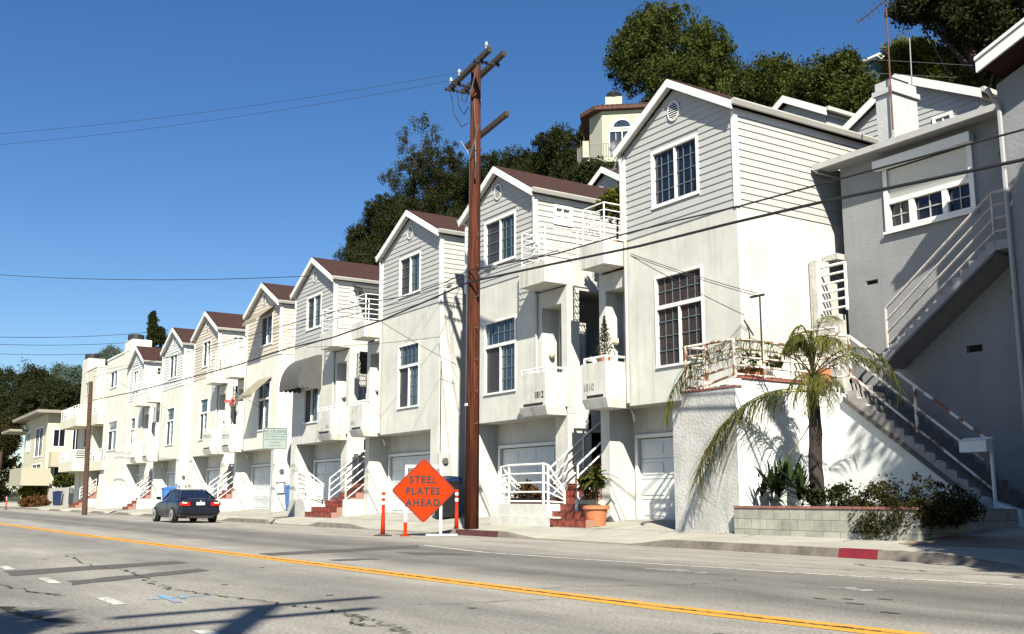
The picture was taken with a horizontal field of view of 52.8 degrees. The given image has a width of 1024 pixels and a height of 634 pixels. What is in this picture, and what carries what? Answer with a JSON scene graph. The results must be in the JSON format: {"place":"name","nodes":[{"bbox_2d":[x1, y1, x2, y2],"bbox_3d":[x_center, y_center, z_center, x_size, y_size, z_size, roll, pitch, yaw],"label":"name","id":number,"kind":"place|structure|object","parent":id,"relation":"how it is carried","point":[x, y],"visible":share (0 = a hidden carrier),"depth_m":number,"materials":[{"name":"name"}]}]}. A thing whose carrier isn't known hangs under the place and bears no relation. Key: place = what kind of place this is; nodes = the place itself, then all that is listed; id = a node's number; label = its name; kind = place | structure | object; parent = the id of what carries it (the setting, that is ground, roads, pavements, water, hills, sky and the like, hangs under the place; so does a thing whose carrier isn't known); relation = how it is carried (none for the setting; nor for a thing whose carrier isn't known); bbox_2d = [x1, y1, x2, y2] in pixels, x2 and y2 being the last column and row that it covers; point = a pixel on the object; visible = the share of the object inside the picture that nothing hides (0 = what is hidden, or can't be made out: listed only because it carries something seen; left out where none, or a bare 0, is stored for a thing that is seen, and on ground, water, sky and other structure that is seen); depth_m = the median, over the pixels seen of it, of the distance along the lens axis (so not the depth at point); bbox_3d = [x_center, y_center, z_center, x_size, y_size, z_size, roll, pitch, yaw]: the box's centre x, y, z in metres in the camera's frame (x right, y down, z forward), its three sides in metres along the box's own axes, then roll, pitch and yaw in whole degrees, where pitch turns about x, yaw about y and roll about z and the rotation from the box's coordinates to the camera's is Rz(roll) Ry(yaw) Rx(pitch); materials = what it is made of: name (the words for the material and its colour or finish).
{"place":"outdoors","nodes":[
{"label":"outdoors","id":0,"kind":"place"},
{"bbox_2d":[2,491,19,501],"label":"hillside","id":1,"kind":"structure","parent":0,"point":[14,499],"depth_m":230.56,"materials":[{"name":"green plant"}]},
{"bbox_2d":[0,356,38,428],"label":"street end tree","id":2,"kind":"object","parent":1,"relation":"on","point":[7,395],"visible":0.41,"depth_m":191.97,"materials":[{"name":"green plant"}]},
{"bbox_2d":[0,362,80,428],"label":"street end tree","id":3,"kind":"object","parent":1,"relation":"on","point":[45,388],"visible":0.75,"depth_m":160.90,"materials":[{"name":"green plant"}]},
{"bbox_2d":[48,361,82,397],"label":"street end tree","id":4,"kind":"object","parent":1,"relation":"on","point":[73,374],"visible":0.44,"depth_m":240.57,"materials":[{"name":"green plant"}]},
{"bbox_2d":[145,310,160,347],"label":"cypress","id":5,"kind":"object","parent":1,"relation":"on","point":[152,328],"visible":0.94,"depth_m":122.52,"materials":[{"name":"green plant"}]},
{"bbox_2d":[341,224,387,259],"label":"hill tree","id":6,"kind":"object","parent":1,"relation":"on","point":[348,244],"visible":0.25,"depth_m":136.52,"materials":[{"name":"green plant"}]},
{"bbox_2d":[349,191,403,252],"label":"hill tree","id":7,"kind":"object","parent":1,"relation":"on","point":[373,229],"visible":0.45,"depth_m":141.29,"materials":[{"name":"green plant"}]},
{"bbox_2d":[332,205,464,265],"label":"hill tree","id":8,"kind":"object","parent":1,"relation":"on","point":[353,256],"visible":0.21,"depth_m":125.77,"materials":[{"name":"green plant"}]},
{"bbox_2d":[377,111,442,192],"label":"eucalyptus","id":9,"kind":"object","parent":1,"relation":"on","point":[401,165],"visible":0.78,"depth_m":150.08,"materials":[{"name":"green plant"}]},
{"bbox_2d":[378,139,468,239],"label":"hill tree","id":10,"kind":"object","parent":1,"relation":"on","point":[436,199],"visible":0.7,"depth_m":131.36,"materials":[{"name":"green plant"}]},
{"bbox_2d":[445,143,534,209],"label":"hill tree","id":11,"kind":"object","parent":1,"relation":"on","point":[514,161],"visible":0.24,"depth_m":120.04,"materials":[{"name":"green plant"}]},
{"bbox_2d":[523,122,581,178],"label":"hill tree","id":12,"kind":"object","parent":1,"relation":"on","point":[555,156],"visible":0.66,"depth_m":106.30,"materials":[{"name":"green plant"}]},
{"bbox_2d":[558,124,617,183],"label":"hill tree","id":13,"kind":"object","parent":1,"relation":"on","point":[585,172],"visible":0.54,"depth_m":74.56,"materials":[{"name":"green plant"}]},
{"bbox_2d":[588,166,618,190],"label":"house","id":14,"kind":"structure","parent":1,"relation":"on","point":[604,177],"depth_m":45.83,"materials":[{"name":"grey wood"}]},
{"bbox_2d":[577,91,648,169],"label":"hillside house","id":15,"kind":"structure","parent":1,"relation":"on","point":[609,122],"depth_m":79.43,"materials":[{"name":"beige paint"}]},
{"bbox_2d":[602,0,744,102],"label":"hill tree","id":16,"kind":"object","parent":1,"relation":"on","point":[647,34],"visible":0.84,"depth_m":90.91,"materials":[{"name":"green plant"}]},
{"bbox_2d":[710,50,814,107],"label":"hill tree","id":17,"kind":"object","parent":1,"relation":"on","point":[758,86],"visible":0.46,"depth_m":70.51,"materials":[{"name":"green plant"}]},
{"bbox_2d":[772,95,854,127],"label":"house","id":18,"kind":"structure","parent":1,"relation":"on","point":[834,116],"depth_m":37.34,"materials":[{"name":"grey wood"}]},
{"bbox_2d":[773,42,880,112],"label":"hill tree","id":19,"kind":"object","parent":1,"relation":"on","point":[840,79],"visible":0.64,"depth_m":63.04,"materials":[{"name":"green plant"}]},
{"bbox_2d":[842,73,997,137],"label":"house","id":20,"kind":"structure","parent":1,"relation":"on","point":[938,101],"depth_m":31.38,"materials":[{"name":"grey wood"}]},
{"bbox_2d":[875,30,1005,89],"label":"hill tree","id":21,"kind":"object","parent":1,"relation":"on","point":[922,49],"visible":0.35,"depth_m":43.46,"materials":[{"name":"green plant"}]},
{"bbox_2d":[883,0,1023,89],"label":"hill tree","id":22,"kind":"object","parent":1,"relation":"on","point":[978,22],"visible":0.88,"depth_m":40.35,"materials":[{"name":"green plant"}]},
{"bbox_2d":[974,18,1023,424],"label":"corner house","id":23,"kind":"structure","parent":1,"relation":"on","point":[1002,55],"depth_m":20.92,"materials":[{"name":"grey paint"}]},
{"bbox_2d":[0,0,1017,491],"label":"sky","id":24,"kind":"structure","parent":0,"point":[261,195],"materials":[{"name":"blue"}]},
{"bbox_2d":[0,508,1023,633],"bbox_3d":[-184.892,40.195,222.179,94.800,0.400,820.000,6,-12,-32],"label":"road","id":25,"kind":"structure","parent":0,"point":[941,606],"depth_m":11.86,"materials":[{"name":"grey asphalt"}]},
{"bbox_2d":[81,381,92,514],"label":"utility pole","id":26,"kind":"object","parent":25,"relation":"on","point":[86,463],"visible":1,"depth_m":60.79,"materials":[{"name":"brown wood"}]},
{"bbox_2d":[152,489,220,522],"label":"parked car","id":27,"kind":"object","parent":25,"relation":"on","point":[190,504],"visible":1,"depth_m":42.31,"materials":[{"name":"black"}]},
{"bbox_2d":[3,545,469,584],"bbox_3d":[-3.639,4.029,17.201,3.536,0.001,10.376,-7,-12,34],"label":"asphalt trench patch","id":28,"kind":"object","parent":25,"relation":"on","point":[53,570],"visible":1,"depth_m":15.26,"materials":[{"name":"grey asphalt"}]},
{"bbox_2d":[392,459,456,535],"bbox_3d":[-2.338,4.832,27.690,1.764,2.041,0.160,2,-10,-10],"label":"road work sign","id":29,"kind":"object","parent":25,"relation":"on","point":[423,490],"visible":1,"depth_m":27.66,"materials":[{"name":"orange paint"}]},
{"bbox_2d":[7,524,878,630],"bbox_3d":[-8.838,5.268,24.289,0.288,0.001,40.740,7,-12,-34],"label":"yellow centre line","id":30,"kind":"object","parent":25,"relation":"on","point":[544,592],"visible":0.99,"depth_m":10.67,"materials":[{"name":"yellow paint"}]},
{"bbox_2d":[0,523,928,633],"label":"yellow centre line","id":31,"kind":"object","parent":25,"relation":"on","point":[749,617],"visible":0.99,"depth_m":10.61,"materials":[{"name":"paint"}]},
{"bbox_2d":[0,540,1016,633],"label":"road crack","id":32,"kind":"object","parent":25,"relation":"on","point":[17,611],"visible":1,"depth_m":9.59,"materials":[{"name":"black asphalt"}]},
{"bbox_2d":[0,506,1023,567],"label":"kerb","id":33,"kind":"structure","parent":25,"relation":"on","point":[922,557],"depth_m":19.46,"materials":[{"name":"concrete"}]},
{"bbox_2d":[838,548,879,559],"bbox_3d":[5.860,3.978,17.359,0.169,0.155,0.800,6,-12,-32],"label":"red kerb paint","id":34,"kind":"object","parent":33,"relation":"on","point":[858,553],"visible":1,"depth_m":17.31,"materials":[{"name":"red paint"}]},
{"bbox_2d":[425,545,1023,585],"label":"white edge line","id":35,"kind":"object","parent":25,"relation":"on","point":[733,568],"visible":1,"depth_m":14.62,"materials":[{"name":"paint"}]},
{"bbox_2d":[0,502,1023,565],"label":"sidewalk","id":36,"kind":"structure","parent":0,"point":[640,531],"depth_m":24.75,"materials":[{"name":"concrete"}]},
{"bbox_2d":[0,408,24,501],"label":"street end tree","id":37,"kind":"object","parent":36,"relation":"on","point":[9,445],"visible":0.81,"depth_m":136.26,"materials":[{"name":"green plant"}]},
{"bbox_2d":[17,492,51,506],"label":"hedge bush","id":38,"kind":"object","parent":36,"relation":"on","point":[35,501],"visible":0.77,"depth_m":96.27,"materials":[{"name":"orange plant"}]},
{"bbox_2d":[1,409,77,498],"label":"modern house","id":39,"kind":"structure","parent":36,"relation":"on","point":[47,440],"depth_m":105.69,"materials":[{"name":"beige paint"}]},
{"bbox_2d":[47,487,73,504],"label":"garden wall","id":40,"kind":"structure","parent":36,"relation":"on","point":[67,496],"depth_m":93.67,"materials":[{"name":"paint"}]},
{"bbox_2d":[58,354,106,501],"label":"flat roofed building","id":41,"kind":"structure","parent":36,"relation":"on","point":[92,363],"depth_m":87.02,"materials":[{"name":"white paint"}]},
{"bbox_2d":[59,354,104,462],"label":"window","id":42,"kind":"structure","parent":41,"relation":"in","point":[71,413],"depth_m":85.98,"materials":[{"name":"glass"}]},
{"bbox_2d":[96,474,120,508],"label":"planter","id":43,"kind":"object","parent":36,"relation":"on","point":[107,496],"visible":0.97,"depth_m":75.22,"materials":[{"name":"beige paint"}]},
{"bbox_2d":[99,334,151,506],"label":"flat roofed building","id":44,"kind":"structure","parent":36,"relation":"on","point":[115,426],"depth_m":78.81,"materials":[{"name":"beige paint"}]},
{"bbox_2d":[106,334,143,451],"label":"window","id":45,"kind":"structure","parent":44,"relation":"in","point":[112,425],"depth_m":79.59,"materials":[{"name":"white glass"}]},
{"bbox_2d":[123,473,151,509],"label":"entry steps","id":46,"kind":"structure","parent":36,"relation":"on","point":[143,501],"depth_m":68.29,"materials":[{"name":"white tile"}]},
{"bbox_2d":[122,346,171,506],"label":"row house","id":47,"kind":"structure","parent":36,"relation":"on","point":[141,421],"depth_m":73.53,"materials":[{"name":"beige paint"}]},
{"bbox_2d":[142,327,195,507],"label":"row house","id":48,"kind":"structure","parent":36,"relation":"on","point":[161,451],"depth_m":66.51,"materials":[{"name":"beige paint"}]},
{"bbox_2d":[165,406,174,445],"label":"window","id":49,"kind":"structure","parent":48,"relation":"in","point":[170,411],"depth_m":66.16,"materials":[{"name":"white glass"}]},
{"bbox_2d":[188,311,247,497],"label":"row house","id":50,"kind":"structure","parent":36,"relation":"on","point":[209,460],"depth_m":59.61,"materials":[{"name":"beige paint"}]},
{"bbox_2d":[198,397,208,440],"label":"window","id":51,"kind":"structure","parent":50,"relation":"in","point":[203,415],"depth_m":60.24,"materials":[{"name":"white glass"}]},
{"bbox_2d":[209,465,267,510],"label":"entry steps","id":52,"kind":"structure","parent":36,"relation":"on","point":[224,498],"depth_m":54.43,"materials":[{"name":"white tile"}]},
{"bbox_2d":[221,283,295,511],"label":"row house","id":53,"kind":"structure","parent":36,"relation":"on","point":[271,306],"depth_m":52.66,"materials":[{"name":"beige paint"}]},
{"bbox_2d":[253,466,270,508],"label":"garage door","id":54,"kind":"structure","parent":53,"relation":"in","point":[261,490],"depth_m":53.50,"materials":[{"name":"white metal"}]},
{"bbox_2d":[256,381,270,431],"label":"window","id":55,"kind":"structure","parent":53,"relation":"in","point":[264,390],"depth_m":51.72,"materials":[{"name":"white glass"}]},
{"bbox_2d":[260,312,272,347],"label":"window","id":56,"kind":"structure","parent":53,"relation":"in","point":[267,320],"depth_m":52.33,"materials":[{"name":"white glass"}]},
{"bbox_2d":[262,428,287,521],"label":"street sign","id":57,"kind":"object","parent":36,"relation":"on","point":[274,438],"visible":1,"depth_m":40.48,"materials":[{"name":"green"}]},
{"bbox_2d":[286,472,332,516],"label":"stair railing","id":58,"kind":"object","parent":36,"relation":"on","point":[297,507],"visible":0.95,"depth_m":42.97,"materials":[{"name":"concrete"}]},
{"bbox_2d":[279,257,429,500],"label":"row house","id":59,"kind":"structure","parent":36,"relation":"on","point":[327,386],"depth_m":45.73,"materials":[{"name":"grey paint"}]},
{"bbox_2d":[302,386,318,423],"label":"window","id":60,"kind":"structure","parent":59,"relation":"in","point":[311,395],"depth_m":46.46,"materials":[{"name":"white glass"}]},
{"bbox_2d":[305,292,321,331],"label":"window","id":61,"kind":"structure","parent":59,"relation":"in","point":[314,302],"depth_m":47.18,"materials":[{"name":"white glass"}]},
{"bbox_2d":[316,461,340,499],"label":"garage door","id":62,"kind":"structure","parent":59,"relation":"in","point":[325,470],"depth_m":46.35,"materials":[{"name":"white metal"}]},
{"bbox_2d":[305,450,419,517],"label":"entry steps","id":63,"kind":"structure","parent":36,"relation":"on","point":[350,501],"depth_m":40.96,"materials":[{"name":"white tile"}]},
{"bbox_2d":[349,210,465,516],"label":"row house","id":64,"kind":"structure","parent":36,"relation":"on","point":[394,416],"depth_m":38.86,"materials":[{"name":"grey paint"}]},
{"bbox_2d":[396,341,419,409],"bbox_3d":[-3.860,2.190,38.585,0.105,2.420,1.735,6,-12,-32],"label":"window","id":65,"kind":"structure","parent":64,"relation":"in","point":[408,354],"depth_m":38.68,"materials":[{"name":"white glass"}]},
{"bbox_2d":[398,250,420,298],"bbox_3d":[-3.868,-1.600,39.263,0.105,1.600,1.765,6,-12,-32],"label":"window","id":66,"kind":"structure","parent":64,"relation":"in","point":[409,265],"depth_m":39.32,"materials":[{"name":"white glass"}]},
{"bbox_2d":[391,455,429,512],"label":"garage door","id":67,"kind":"structure","parent":64,"relation":"in","point":[398,463],"depth_m":40.44,"materials":[{"name":"white metal"}]},
{"bbox_2d":[437,361,449,475],"bbox_3d":[-2.364,3.799,36.268,0.450,4.550,0.197,6,-12,-32],"label":"electric meter","id":68,"kind":"object","parent":64,"relation":"attached to","point":[443,459],"visible":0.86,"depth_m":36.05,"materials":[{"name":"grey metal"}]},
{"bbox_2d":[436,477,462,517],"bbox_3d":[-2.148,6.022,34.358,0.827,1.349,0.660,8,-13,-38],"label":"wheelie bin","id":69,"kind":"object","parent":36,"relation":"on","point":[448,507],"visible":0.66,"depth_m":34.15,"materials":[{"name":"black plastic"}]},
{"bbox_2d":[445,42,508,528],"bbox_3d":[-1.082,-0.878,29.484,0.800,13.721,3.402,4,-11,-24],"label":"utility pole","id":70,"kind":"object","parent":36,"relation":"on","point":[473,144],"visible":0.97,"depth_m":29.47,"materials":[{"name":"brown wood"}]},
{"bbox_2d":[94,282,466,399],"bbox_3d":[-15.379,2.600,51.061,0.053,1.099,52.020,6,-12,-32],"label":"utility wire","id":71,"kind":"object","parent":70,"relation":"attached to","point":[309,342],"visible":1,"depth_m":38.26,"materials":[{"name":"black"}]},
{"bbox_2d":[95,270,467,376],"bbox_3d":[-15.473,1.527,51.396,0.030,2.175,52.363,6,-12,-32],"label":"utility wire","id":72,"kind":"object","parent":70,"relation":"attached to","point":[308,318],"visible":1,"depth_m":38.79,"materials":[{"name":"black"}]},
{"bbox_2d":[467,158,1023,282],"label":"utility wire","id":73,"kind":"object","parent":70,"relation":"attached to","point":[833,199],"visible":1,"depth_m":19.53,"materials":[{"name":"black"}]},
{"bbox_2d":[468,128,1023,270],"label":"utility wire","id":74,"kind":"object","parent":70,"relation":"attached to","point":[967,144],"visible":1,"depth_m":19.49,"materials":[{"name":"black"}]},
{"bbox_2d":[490,463,565,526],"bbox_3d":[0.626,5.094,29.385,0.950,1.820,3.200,6,-12,-32],"label":"planter","id":75,"kind":"object","parent":36,"relation":"on","point":[515,511],"visible":0.89,"depth_m":28.90,"materials":[{"name":"white concrete"}]},
{"bbox_2d":[514,478,554,497],"bbox_3d":[0.609,4.935,29.534,0.715,0.662,1.953,6,-12,-32],"label":"planter shrub","id":76,"kind":"object","parent":75,"relation":"in","point":[525,487],"visible":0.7,"depth_m":29.66,"materials":[{"name":"brown plant"}]},
{"bbox_2d":[457,166,619,516],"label":"row house","id":77,"kind":"structure","parent":36,"relation":"on","point":[539,335],"depth_m":32.77,"materials":[{"name":"grey paint"}]},
{"bbox_2d":[483,315,515,395],"bbox_3d":[-0.377,1.260,33.282,0.105,2.420,1.923,6,-12,-32],"label":"window","id":78,"kind":"structure","parent":77,"relation":"in","point":[499,334],"depth_m":33.34,"materials":[{"name":"white glass"}]},
{"bbox_2d":[483,210,515,268],"bbox_3d":[-0.385,-2.530,33.960,0.105,1.600,1.953,6,-12,-32],"label":"window","id":79,"kind":"structure","parent":77,"relation":"in","point":[499,232],"depth_m":33.98,"materials":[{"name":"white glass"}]},
{"bbox_2d":[503,446,555,503],"bbox_3d":[0.827,5.186,32.512,0.050,2.180,4.140,6,-12,-32],"label":"garage door","id":80,"kind":"structure","parent":77,"relation":"in","point":[545,454],"depth_m":32.99,"materials":[{"name":"white metal"}]},
{"bbox_2d":[553,204,572,226],"bbox_3d":[1.616,-3.229,32.955,0.730,0.650,0.105,6,-12,-32],"label":"side window","id":81,"kind":"structure","parent":77,"relation":"in","point":[563,215],"depth_m":32.97,"materials":[{"name":"grey"}]},
{"bbox_2d":[566,464,623,525],"bbox_3d":[2.137,4.655,26.979,1.486,1.574,1.520,-7,-12,34],"label":"potted plant","id":82,"kind":"object","parent":36,"relation":"on","point":[593,479],"visible":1,"depth_m":26.82,"materials":[{"name":"green plant"}]},
{"bbox_2d":[549,421,672,527],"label":"entry steps","id":83,"kind":"structure","parent":36,"relation":"on","point":[571,513],"depth_m":28.09,"materials":[{"name":"brown tile"}]},
{"bbox_2d":[580,78,877,521],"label":"row house","id":84,"kind":"structure","parent":36,"relation":"on","point":[682,150],"depth_m":26.56,"materials":[{"name":"grey paint"}]},
{"bbox_2d":[595,316,614,360],"bbox_3d":[2.519,0.605,28.125,0.576,1.328,0.597,-1,-10,6],"label":"potted plant","id":85,"kind":"object","parent":84,"relation":"on","point":[604,335],"visible":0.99,"depth_m":28.05,"materials":[{"name":"green plant"}]},
{"bbox_2d":[592,181,623,272],"bbox_3d":[3.011,-2.541,29.133,1.277,2.634,1.434,6,-12,-32],"label":"potted plant","id":86,"kind":"object","parent":84,"relation":"on","point":[608,195],"visible":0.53,"depth_m":29.06,"materials":[{"name":"green plant"}]},
{"bbox_2d":[641,437,674,519],"bbox_3d":[4.675,4.158,26.652,0.050,2.180,4.090,6,-12,-32],"label":"garage door","id":87,"kind":"structure","parent":84,"relation":"in","point":[657,454],"depth_m":27.76,"materials":[{"name":"white metal"}]},
{"bbox_2d":[650,133,699,209],"bbox_3d":[4.247,-3.768,26.906,0.105,1.600,1.831,6,-12,-32],"label":"window","id":88,"kind":"structure","parent":84,"relation":"in","point":[674,166],"depth_m":26.93,"materials":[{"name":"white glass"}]},
{"bbox_2d":[654,265,704,368],"bbox_3d":[4.255,0.022,26.229,0.105,2.420,1.801,6,-12,-32],"label":"window","id":89,"kind":"structure","parent":84,"relation":"in","point":[679,310],"depth_m":26.32,"materials":[{"name":"white wood"}]},
{"bbox_2d":[672,326,839,532],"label":"terrace","id":90,"kind":"structure","parent":36,"relation":"on","point":[699,414],"depth_m":23.38,"materials":[{"name":"grey paint"}]},
{"bbox_2d":[736,350,783,372],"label":"terrace plants","id":91,"kind":"object","parent":90,"relation":"on","point":[776,364],"visible":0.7,"depth_m":23.89,"materials":[{"name":"green plant"}]},
{"bbox_2d":[809,253,849,393],"bbox_3d":[8.614,0.702,25.704,2.100,8.500,1.099,6,-12,-32],"label":"side porch","id":92,"kind":"object","parent":36,"relation":"on","point":[820,283],"visible":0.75,"depth_m":25.54,"materials":[{"name":"grey paint"}]},
{"bbox_2d":[734,506,1017,540],"bbox_3d":[7.329,4.221,21.141,3.160,0.690,4.570,6,-12,-32],"label":"block planter","id":93,"kind":"object","parent":36,"relation":"on","point":[820,521],"visible":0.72,"depth_m":20.01,"materials":[{"name":"concrete"}]},
{"bbox_2d":[740,452,825,504],"bbox_3d":[5.785,3.611,22.540,2.144,1.271,2.949,2,-10,-10],"label":"spiky plant","id":94,"kind":"object","parent":93,"relation":"on","point":[775,479],"visible":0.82,"depth_m":21.97,"materials":[{"name":"green plant"}]},
{"bbox_2d":[663,305,908,506],"bbox_3d":[5.626,2.005,22.202,5.617,4.439,2.052,-6,-11,29],"label":"palm tree","id":95,"kind":"object","parent":93,"relation":"in","point":[808,349],"visible":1,"depth_m":21.96,"materials":[{"name":"green plant"}]},
{"bbox_2d":[795,479,869,505],"bbox_3d":[6.621,3.798,21.262,1.032,0.916,1.777,6,-12,-32],"label":"shrub","id":96,"kind":"object","parent":93,"relation":"in","point":[835,491],"visible":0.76,"depth_m":21.14,"materials":[{"name":"green plant"}]},
{"bbox_2d":[847,472,986,539],"bbox_3d":[7.352,3.538,19.093,1.530,1.336,3.054,6,-12,-32],"label":"bush","id":97,"kind":"object","parent":93,"relation":"in","point":[960,507],"visible":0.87,"depth_m":18.66,"materials":[{"name":"green plant"}]},
{"bbox_2d":[812,77,1023,497],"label":"stucco building","id":98,"kind":"structure","parent":36,"relation":"on","point":[963,365],"depth_m":23.75,"materials":[{"name":"grey paint"}]},
{"bbox_2d":[855,0,900,129],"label":"tv antenna","id":99,"kind":"object","parent":98,"relation":"attached to","point":[886,2],"visible":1,"depth_m":26.00,"materials":[{"name":"brown metal"}]},
{"bbox_2d":[882,145,977,234],"bbox_3d":[9.715,-2.956,24.114,0.160,1.623,2.482,6,-12,-32],"label":"window","id":100,"kind":"structure","parent":98,"relation":"in","point":[958,198],"depth_m":24.03,"materials":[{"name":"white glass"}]},
{"bbox_2d":[882,189,1009,368],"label":"outside stairs","id":101,"kind":"structure","parent":98,"relation":"attached to","point":[985,270],"depth_m":22.72,"materials":[{"name":"grey metal"}]},
{"bbox_2d":[824,333,1023,526],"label":"outside stairs","id":102,"kind":"structure","parent":36,"relation":"on","point":[873,431],"depth_m":22.82,"materials":[{"name":"concrete"}]},
{"bbox_2d":[959,437,992,452],"bbox_3d":[9.388,2.585,20.906,0.260,0.300,0.620,6,-12,-32],"label":"mailbox","id":103,"kind":"object","parent":102,"relation":"attached to","point":[977,444],"visible":1,"depth_m":20.80,"materials":[{"name":"white metal"}]},
{"bbox_2d":[898,536,1023,548],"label":"driveway","id":104,"kind":"structure","parent":0,"point":[993,542],"depth_m":17.71,"materials":[{"name":"grey concrete"}]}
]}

